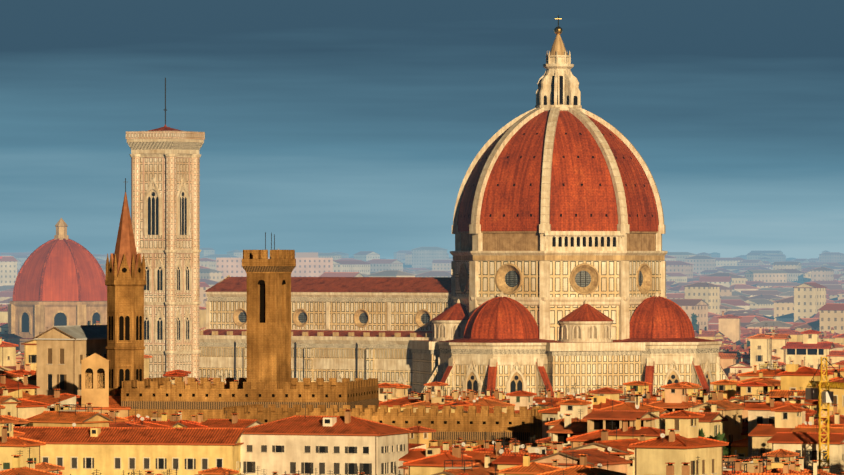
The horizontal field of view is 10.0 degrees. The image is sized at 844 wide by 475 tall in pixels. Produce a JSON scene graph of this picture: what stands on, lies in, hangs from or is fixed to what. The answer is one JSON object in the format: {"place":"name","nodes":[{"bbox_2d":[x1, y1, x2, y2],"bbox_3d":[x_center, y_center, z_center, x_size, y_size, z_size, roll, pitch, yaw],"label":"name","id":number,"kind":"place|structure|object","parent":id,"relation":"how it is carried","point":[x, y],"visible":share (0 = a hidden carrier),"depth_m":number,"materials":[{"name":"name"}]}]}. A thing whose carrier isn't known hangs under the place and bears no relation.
{"place":"outdoors","nodes":[
{"label":"outdoors","id":0,"kind":"place"},
{"bbox_2d":[0,304,843,474],"bbox_3d":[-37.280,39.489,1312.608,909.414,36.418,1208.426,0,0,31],"label":"city blocks","id":1,"kind":"structure","parent":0,"point":[759,410],"depth_m":905.98,"materials":[{"name":"paint"}]},
{"bbox_2d":[0,0,843,258],"label":"sky","id":2,"kind":"structure","parent":0,"point":[350,127],"materials":[{"name":"blue"}]},
{"bbox_2d":[691,313,749,457],"bbox_3d":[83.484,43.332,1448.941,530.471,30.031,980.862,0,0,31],"label":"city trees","id":3,"kind":"object","parent":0,"point":[726,449],"visible":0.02,"depth_m":898.36,"materials":[{"name":"green plant"}]},
{"bbox_3d":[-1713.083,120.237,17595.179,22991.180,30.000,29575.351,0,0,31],"label":"ground","id":4,"kind":"structure","parent":0,"visible":0},
{"bbox_2d":[126,78,204,379],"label":"campanile","id":5,"kind":"structure","parent":4,"relation":"on","point":[165,190],"depth_m":1320.58,"materials":[{"name":"stone"}]},
{"bbox_2d":[216,248,332,279],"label":"block","id":6,"kind":"structure","parent":4,"relation":"on","point":[310,264],"depth_m":2996.87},
{"bbox_2d":[8,178,552,474],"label":"buildings","id":7,"kind":"structure","parent":4,"relation":"on","point":[65,290],"depth_m":993.90,"materials":[{"name":"brown stone"}]},
{"bbox_2d":[0,247,843,333],"bbox_3d":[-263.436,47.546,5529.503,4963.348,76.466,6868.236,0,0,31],"label":"city","id":8,"kind":"object","parent":4,"relation":"on","point":[765,290],"visible":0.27,"depth_m":3081.98,"materials":[{"name":"paint"}]},
{"bbox_2d":[0,256,843,472],"bbox_3d":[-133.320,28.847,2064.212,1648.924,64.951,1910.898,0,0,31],"label":"cranes","id":9,"kind":"object","parent":4,"relation":"on","point":[815,392],"visible":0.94,"depth_m":834.43,"materials":[{"name":"yellow metal"}]},
{"bbox_2d":[199,15,729,396],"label":"cathedral","id":10,"kind":"structure","parent":4,"relation":"on","point":[556,280],"depth_m":1279.48,"materials":[{"name":"stone"}]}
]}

